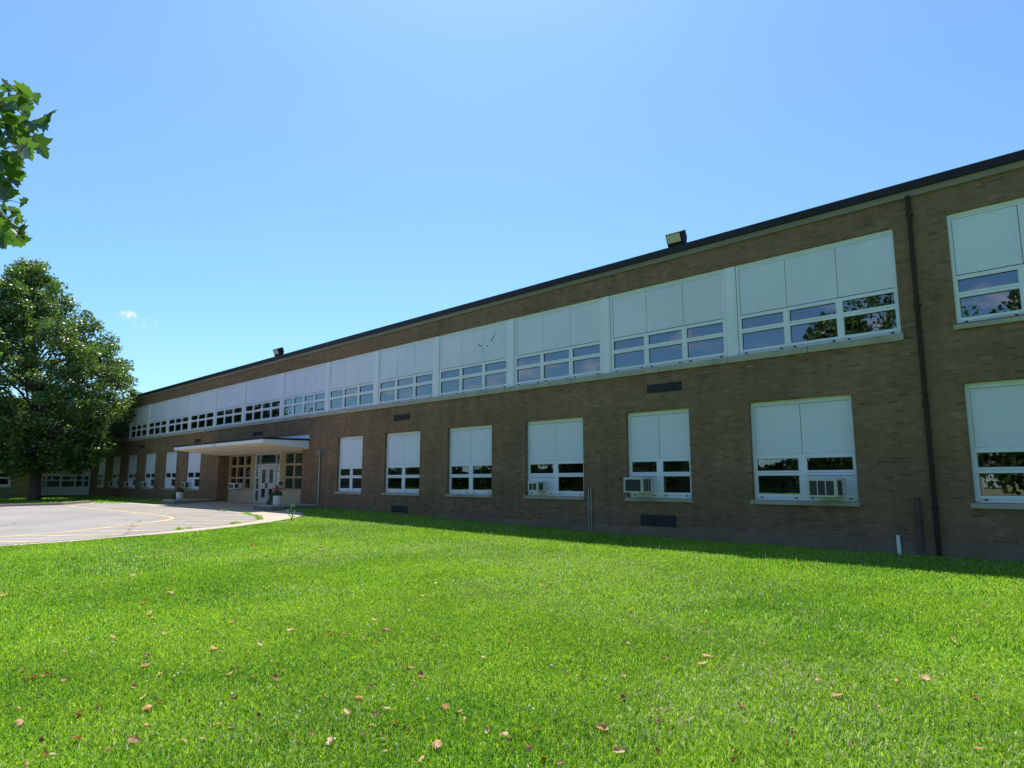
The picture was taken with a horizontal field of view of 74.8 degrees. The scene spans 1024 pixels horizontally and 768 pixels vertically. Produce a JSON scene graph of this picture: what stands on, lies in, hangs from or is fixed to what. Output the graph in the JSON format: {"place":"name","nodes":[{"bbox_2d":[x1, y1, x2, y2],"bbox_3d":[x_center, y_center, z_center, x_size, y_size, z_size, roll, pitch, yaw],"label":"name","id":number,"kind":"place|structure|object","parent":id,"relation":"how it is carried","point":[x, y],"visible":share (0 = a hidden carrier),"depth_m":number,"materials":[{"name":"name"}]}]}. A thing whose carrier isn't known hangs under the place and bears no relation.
{"place":"outdoors","nodes":[
{"label":"outdoors","id":0,"kind":"place"},
{"bbox_2d":[0,503,261,544],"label":"asphalt lot","id":1,"kind":"structure","parent":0,"point":[27,521],"depth_m":21.95,"materials":[{"name":"grey asphalt"}]},
{"bbox_2d":[0,506,254,541],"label":"road marking","id":2,"kind":"object","parent":1,"relation":"on","point":[171,518],"visible":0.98,"depth_m":19.93,"materials":[{"name":"yellow paint"}]},
{"bbox_2d":[0,501,317,546],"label":"pavement","id":3,"kind":"structure","parent":0,"point":[267,516],"depth_m":25.71,"materials":[{"name":"concrete"}]},
{"bbox_2d":[0,501,90,506],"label":"kerb","id":4,"kind":"structure","parent":3,"relation":"on","point":[40,504],"depth_m":34.27,"materials":[{"name":"concrete"}]},
{"bbox_2d":[94,502,263,529],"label":"weeds","id":5,"kind":"object","parent":3,"relation":"on","point":[238,522],"visible":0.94,"depth_m":22.82,"materials":[{"name":"green plant"}]},
{"bbox_2d":[162,499,215,504],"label":"wall","id":6,"kind":"structure","parent":3,"relation":"on","point":[176,501],"depth_m":35.47,"materials":[{"name":"concrete"}]},
{"bbox_2d":[176,492,183,499],"bbox_3d":[-17.602,5.924,35.463,0.372,0.384,0.372,-8,-12,44],"label":"planter","id":7,"kind":"object","parent":6,"relation":"on","point":[179,495],"visible":1,"depth_m":35.33,"materials":[{"name":"concrete"}]},
{"bbox_2d":[170,485,183,499],"bbox_3d":[-17.766,5.764,35.510,0.740,0.796,0.418,-2,-8,12],"label":"geranium","id":8,"kind":"object","parent":7,"relation":"in","point":[179,489],"visible":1,"depth_m":35.45,"materials":[{"name":"green plant"}]},
{"bbox_2d":[252,503,318,510],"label":"wall","id":9,"kind":"structure","parent":3,"relation":"on","point":[267,507],"depth_m":27.83,"materials":[{"name":"concrete"}]},
{"bbox_2d":[273,496,281,504],"bbox_3d":[-9.756,4.839,27.829,0.372,0.384,0.372,-8,-12,44],"label":"planter","id":10,"kind":"object","parent":9,"relation":"on","point":[277,500],"visible":0.95,"depth_m":27.69,"materials":[{"name":"concrete"}]},
{"bbox_2d":[266,487,282,504],"bbox_3d":[-9.885,4.681,27.851,0.722,0.810,0.418,0,-8,-3],"label":"geranium","id":11,"kind":"object","parent":10,"relation":"in","point":[271,495],"visible":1,"depth_m":27.83,"materials":[{"name":"green plant"}]},
{"bbox_2d":[0,495,1023,767],"bbox_3d":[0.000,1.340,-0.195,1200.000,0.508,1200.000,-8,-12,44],"label":"lawn","id":12,"kind":"structure","parent":0,"point":[936,643],"depth_m":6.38,"materials":[{"name":"plant"}]},
{"bbox_2d":[15,718,24,725],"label":"fallen leaf","id":13,"kind":"object","parent":12,"relation":"on","point":[20,721],"visible":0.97,"depth_m":4.25,"materials":[{"name":"beige plant"}]},
{"bbox_2d":[0,77,58,248],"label":"shade tree","id":14,"kind":"object","parent":12,"relation":"on","point":[24,143],"visible":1,"depth_m":4.23,"materials":[{"name":"green plant"}]},
{"bbox_2d":[0,257,143,499],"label":"maple tree","id":15,"kind":"object","parent":12,"relation":"on","point":[28,310],"visible":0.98,"depth_m":43.96,"materials":[{"name":"green plant"}]},
{"bbox_2d":[0,397,152,498],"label":"building wing","id":16,"kind":"structure","parent":12,"relation":"on","point":[57,484],"depth_m":51.89,"materials":[{"name":"brown brick"}]},
{"bbox_2d":[0,471,10,487],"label":"window","id":17,"kind":"structure","parent":16,"relation":"in","point":[4,483],"depth_m":48.09,"materials":[{"name":"white paint"}]},
{"bbox_2d":[41,461,90,494],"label":"window","id":18,"kind":"structure","parent":16,"relation":"in","point":[51,484],"depth_m":52.41,"materials":[{"name":"white paint"}]},
{"bbox_2d":[50,415,83,443],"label":"window","id":19,"kind":"structure","parent":16,"relation":"in","point":[62,415],"depth_m":52.93,"materials":[{"name":"white paint"}]},
{"bbox_2d":[75,710,81,718],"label":"fallen leaf","id":20,"kind":"object","parent":12,"relation":"on","point":[78,713],"visible":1,"depth_m":4.38,"materials":[{"name":"brown plant"}]},
{"bbox_2d":[125,734,139,742],"bbox_3d":[-2.232,2.084,3.930,0.091,0.019,0.066,25,9,-27],"label":"fallen leaf","id":21,"kind":"object","parent":12,"relation":"on","point":[135,738],"visible":1,"depth_m":3.94,"materials":[{"name":"brown plant"}]},
{"bbox_2d":[141,661,150,666],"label":"fallen leaf","id":22,"kind":"object","parent":12,"relation":"on","point":[146,663],"visible":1,"depth_m":5.53,"materials":[{"name":"beige plant"}]},
{"bbox_2d":[142,704,151,710],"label":"fallen leaf","id":23,"kind":"object","parent":12,"relation":"on","point":[147,706],"visible":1,"depth_m":4.51,"materials":[{"name":"brown plant"}]},
{"bbox_2d":[286,503,295,519],"bbox_3d":[-7.340,4.234,22.228,0.334,0.585,0.227,3,-9,-22],"label":"tall weed","id":24,"kind":"object","parent":12,"relation":"on","point":[292,511],"visible":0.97,"depth_m":22.25,"materials":[{"name":"green plant"}]},
{"bbox_2d":[326,736,332,744],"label":"fallen leaf","id":25,"kind":"object","parent":12,"relation":"on","point":[330,739],"visible":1,"depth_m":3.90,"materials":[{"name":"beige plant"}]},
{"bbox_2d":[373,709,378,716],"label":"fallen leaf","id":26,"kind":"object","parent":12,"relation":"on","point":[375,712],"visible":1,"depth_m":4.35,"materials":[{"name":"brown plant"}]},
{"bbox_2d":[417,671,425,677],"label":"fallen leaf","id":27,"kind":"object","parent":12,"relation":"on","point":[419,674],"visible":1,"depth_m":5.15,"materials":[{"name":"brown plant"}]},
{"bbox_2d":[431,739,441,752],"bbox_3d":[-0.432,2.078,3.847,0.066,0.028,0.109,1,7,2],"label":"fallen leaf","id":28,"kind":"object","parent":12,"relation":"on","point":[436,742],"visible":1,"depth_m":3.85,"materials":[{"name":"beige plant"}]},
{"bbox_2d":[484,725,489,732],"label":"fallen leaf","id":29,"kind":"object","parent":12,"relation":"on","point":[486,728],"visible":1,"depth_m":4.05,"materials":[{"name":"beige plant"}]},
{"bbox_2d":[3,530,1017,752],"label":"fallen leaves","id":30,"kind":"object","parent":12,"relation":"on","point":[427,699],"visible":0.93,"depth_m":6.40,"materials":[{"name":"brown plant"}]},
{"bbox_2d":[525,744,531,751],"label":"fallen leaf","id":31,"kind":"object","parent":12,"relation":"on","point":[528,748],"visible":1,"depth_m":3.76,"materials":[{"name":"brown plant"}]},
{"bbox_2d":[90,149,1023,562],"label":"school building","id":32,"kind":"structure","parent":12,"relation":"on","point":[740,385],"depth_m":16.60,"materials":[{"name":"brown brick"}]},
{"bbox_2d":[95,457,105,487],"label":"window","id":33,"kind":"structure","parent":32,"relation":"in","point":[102,465],"depth_m":52.08,"materials":[{"name":"white paint"}]},
{"bbox_2d":[107,481,114,486],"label":"air conditioner","id":34,"kind":"object","parent":32,"relation":"attached to","point":[111,484],"visible":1,"depth_m":49.31,"materials":[{"name":"beige paint"}]},
{"bbox_2d":[109,456,120,488],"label":"window","id":35,"kind":"structure","parent":32,"relation":"in","point":[116,467],"depth_m":49.47,"materials":[{"name":"white paint"}]},
{"bbox_2d":[116,409,130,440],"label":"window","id":36,"kind":"structure","parent":32,"relation":"in","point":[128,409],"depth_m":48.75,"materials":[{"name":"white paint"}]},
{"bbox_2d":[122,482,130,486],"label":"air conditioner","id":37,"kind":"object","parent":32,"relation":"attached to","point":[126,484],"visible":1,"depth_m":46.75,"materials":[{"name":"beige paint"}]},
{"bbox_2d":[125,455,136,488],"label":"window","id":38,"kind":"structure","parent":32,"relation":"in","point":[133,458],"depth_m":46.92,"materials":[{"name":"white paint"}]},
{"bbox_2d":[130,405,148,438],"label":"window","id":39,"kind":"structure","parent":32,"relation":"in","point":[139,423],"depth_m":46.77,"materials":[{"name":"white paint"}]},
{"bbox_2d":[140,482,148,486],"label":"air conditioner","id":40,"kind":"object","parent":32,"relation":"attached to","point":[144,484],"visible":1,"depth_m":44.16,"materials":[{"name":"beige paint"}]},
{"bbox_2d":[142,453,155,488],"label":"window","id":41,"kind":"structure","parent":32,"relation":"in","point":[150,464],"depth_m":44.34,"materials":[{"name":"white paint"}]},
{"bbox_2d":[148,400,167,436],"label":"window","id":42,"kind":"structure","parent":32,"relation":"in","point":[158,411],"depth_m":44.21,"materials":[{"name":"white paint"}]},
{"bbox_2d":[161,451,176,489],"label":"window","id":43,"kind":"structure","parent":32,"relation":"in","point":[171,460],"depth_m":41.74,"materials":[{"name":"white paint"}]},
{"bbox_2d":[168,395,189,433],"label":"window","id":44,"kind":"structure","parent":32,"relation":"in","point":[179,407],"depth_m":41.62,"materials":[{"name":"white paint"}]},
{"bbox_2d":[181,482,191,487],"bbox_3d":[-19.072,5.899,39.199,0.544,0.365,0.432,-8,-12,44],"label":"air conditioner","id":45,"kind":"object","parent":32,"relation":"attached to","point":[187,484],"visible":0.96,"depth_m":39.03,"materials":[{"name":"beige paint"}]},
{"bbox_2d":[184,452,200,490],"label":"window","id":46,"kind":"structure","parent":32,"relation":"in","point":[194,459],"depth_m":39.11,"materials":[{"name":"white paint"}]},
{"bbox_2d":[190,389,214,430],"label":"window","id":47,"kind":"structure","parent":32,"relation":"in","point":[202,409],"depth_m":39.02,"materials":[{"name":"white paint"}]},
{"bbox_2d":[215,382,243,426],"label":"window","id":48,"kind":"structure","parent":32,"relation":"in","point":[229,398],"depth_m":36.41,"materials":[{"name":"white paint"}]},
{"bbox_2d":[228,483,242,488],"bbox_3d":[-14.724,5.416,35.624,0.684,0.307,0.482,-8,-12,44],"label":"air conditioner","id":49,"kind":"object","parent":32,"relation":"attached to","point":[234,485],"visible":1,"depth_m":35.41,"materials":[{"name":"white paint"}]},
{"bbox_2d":[244,373,281,422],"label":"window","id":50,"kind":"structure","parent":32,"relation":"in","point":[262,403],"depth_m":33.61,"materials":[{"name":"white paint"}]},
{"bbox_2d":[259,466,267,502],"bbox_3d":[-12.598,5.091,33.906,0.835,1.885,0.105,-8,-12,44],"label":"door","id":51,"kind":"structure","parent":32,"relation":"in","point":[263,469],"depth_m":33.93,"materials":[{"name":"white metal"}]},
{"bbox_2d":[266,465,275,503],"bbox_3d":[-11.989,5.005,33.313,0.835,1.885,0.105,-8,-12,44],"label":"door","id":52,"kind":"structure","parent":32,"relation":"in","point":[270,484],"depth_m":33.42,"materials":[{"name":"white metal"}]},
{"bbox_2d":[273,347,283,355],"bbox_3d":[-11.469,-1.507,32.887,0.459,0.590,0.386,-7,-11,38],"label":"floodlight","id":53,"kind":"object","parent":32,"relation":"attached to","point":[278,351],"visible":0.85,"depth_m":32.77,"materials":[{"name":"metal"}]},
{"bbox_2d":[283,363,326,417],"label":"window","id":54,"kind":"structure","parent":32,"relation":"in","point":[304,388],"depth_m":30.69,"materials":[{"name":"white paint"}]},
{"bbox_2d":[334,436,362,494],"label":"window","id":55,"kind":"structure","parent":32,"relation":"in","point":[350,463],"depth_m":27.50,"materials":[{"name":"white paint"}]},
{"bbox_2d":[329,351,374,411],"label":"window","id":56,"kind":"structure","parent":32,"relation":"in","point":[352,378],"depth_m":27.96,"materials":[{"name":"white paint"}]},
{"bbox_2d":[382,431,419,495],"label":"window","id":57,"kind":"structure","parent":32,"relation":"in","point":[403,448],"depth_m":25.00,"materials":[{"name":"white paint"}]},
{"bbox_2d":[378,337,433,404],"bbox_3d":[-4.016,-0.430,25.422,3.450,2.230,0.103,-8,-12,44],"label":"window","id":58,"kind":"structure","parent":32,"relation":"in","point":[406,371],"depth_m":25.35,"materials":[{"name":"white paint"}]},
{"bbox_2d":[445,425,491,497],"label":"window","id":59,"kind":"structure","parent":32,"relation":"in","point":[470,447],"depth_m":22.39,"materials":[{"name":"white paint"}]},
{"bbox_2d":[439,320,507,395],"bbox_3d":[-1.331,-0.810,22.811,3.460,2.230,0.103,-8,-12,44],"label":"window","id":60,"kind":"structure","parent":32,"relation":"in","point":[475,359],"depth_m":22.72,"materials":[{"name":"white paint"}]},
{"bbox_2d":[528,481,546,490],"bbox_3d":[0.759,3.038,19.914,0.404,0.295,0.442,-8,-12,44],"label":"air conditioner","id":61,"kind":"object","parent":32,"relation":"attached to","point":[537,486],"visible":1,"depth_m":19.77,"materials":[{"name":"beige paint"}]},
{"bbox_2d":[523,417,584,499],"bbox_3d":[1.275,2.215,19.795,2.330,2.345,0.285,-8,-12,44],"label":"window","id":62,"kind":"structure","parent":32,"relation":"in","point":[555,447],"depth_m":19.75,"materials":[{"name":"white paint"}]},
{"bbox_2d":[515,298,602,385],"bbox_3d":[1.351,-1.189,20.203,3.440,2.230,0.103,-8,-12,44],"label":"window","id":63,"kind":"structure","parent":32,"relation":"in","point":[565,342],"depth_m":20.09,"materials":[{"name":"white paint"}]},
{"bbox_2d":[623,477,653,492],"bbox_3d":[3.293,2.615,17.376,0.584,0.401,0.558,-8,-12,44],"label":"air conditioner","id":64,"kind":"object","parent":32,"relation":"attached to","point":[638,484],"visible":1,"depth_m":17.17,"materials":[{"name":"beige paint"}]},
{"bbox_2d":[625,408,692,502],"bbox_3d":[3.788,1.855,17.321,1.980,2.345,0.240,-8,-12,44],"label":"window","id":65,"kind":"structure","parent":32,"relation":"in","point":[658,441],"depth_m":17.28,"materials":[{"name":"white paint"}]},
{"bbox_2d":[610,269,727,372],"bbox_3d":[4.025,-1.568,17.601,3.440,2.230,0.103,-8,-12,44],"label":"window","id":66,"kind":"structure","parent":32,"relation":"in","point":[683,320],"depth_m":17.47,"materials":[{"name":"white paint"}]},
{"bbox_2d":[665,230,686,247],"bbox_3d":[4.312,-3.735,17.541,0.450,0.583,0.381,-7,-11,41],"label":"floodlight","id":67,"kind":"object","parent":32,"relation":"attached to","point":[676,238],"visible":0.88,"depth_m":17.43,"materials":[{"name":"metal"}]},
{"bbox_2d":[750,394,860,506],"bbox_3d":[6.384,1.488,14.796,2.340,2.345,0.240,-8,-12,44],"label":"window","id":68,"kind":"structure","parent":32,"relation":"in","point":[793,440],"depth_m":14.83,"materials":[{"name":"white paint"}]},
{"bbox_2d":[735,229,900,354],"bbox_3d":[6.710,-1.948,14.990,3.470,2.230,0.103,-8,-12,44],"label":"window","id":69,"kind":"structure","parent":32,"relation":"in","point":[847,289],"depth_m":14.84,"materials":[{"name":"white paint"}]},
{"bbox_2d":[806,478,846,496],"bbox_3d":[6.630,2.175,14.110,0.604,0.401,0.582,-8,-12,44],"label":"air conditioner","id":70,"kind":"object","parent":32,"relation":"attached to","point":[826,487],"visible":1,"depth_m":13.90,"materials":[{"name":"beige paint"}]},
{"bbox_2d":[946,197,1023,323],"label":"window","id":71,"kind":"structure","parent":32,"relation":"in","point":[986,244],"depth_m":12.70,"materials":[{"name":"white paint"}]},
{"bbox_2d":[964,379,1023,509],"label":"window","id":72,"kind":"structure","parent":32,"relation":"in","point":[995,409],"depth_m":12.36,"materials":[{"name":"white paint"}]},
{"bbox_2d":[594,722,608,729],"bbox_3d":[0.535,2.064,4.045,0.100,0.028,0.045,9,21,17],"label":"fallen leaf","id":73,"kind":"object","parent":12,"relation":"on","point":[602,725],"visible":1,"depth_m":4.05,"materials":[{"name":"brown plant"}]},
{"bbox_2d":[612,744,624,752],"bbox_3d":[0.585,2.028,3.717,0.086,0.027,0.040,-4,27,27],"label":"fallen leaf","id":74,"kind":"object","parent":12,"relation":"on","point":[616,748],"visible":1,"depth_m":3.72,"materials":[{"name":"beige plant"}]},
{"bbox_2d":[916,671,930,679],"bbox_3d":[3.031,2.149,4.934,0.067,0.024,0.106,-20,18,-25],"label":"fallen leaf","id":75,"kind":"object","parent":12,"relation":"on","point":[926,676],"visible":1,"depth_m":4.93,"materials":[{"name":"beige plant"}]},
{"bbox_2d":[0,0,1023,401],"label":"sky","id":76,"kind":"structure","parent":0,"point":[223,185],"materials":[{"name":"blue"}]}
]}

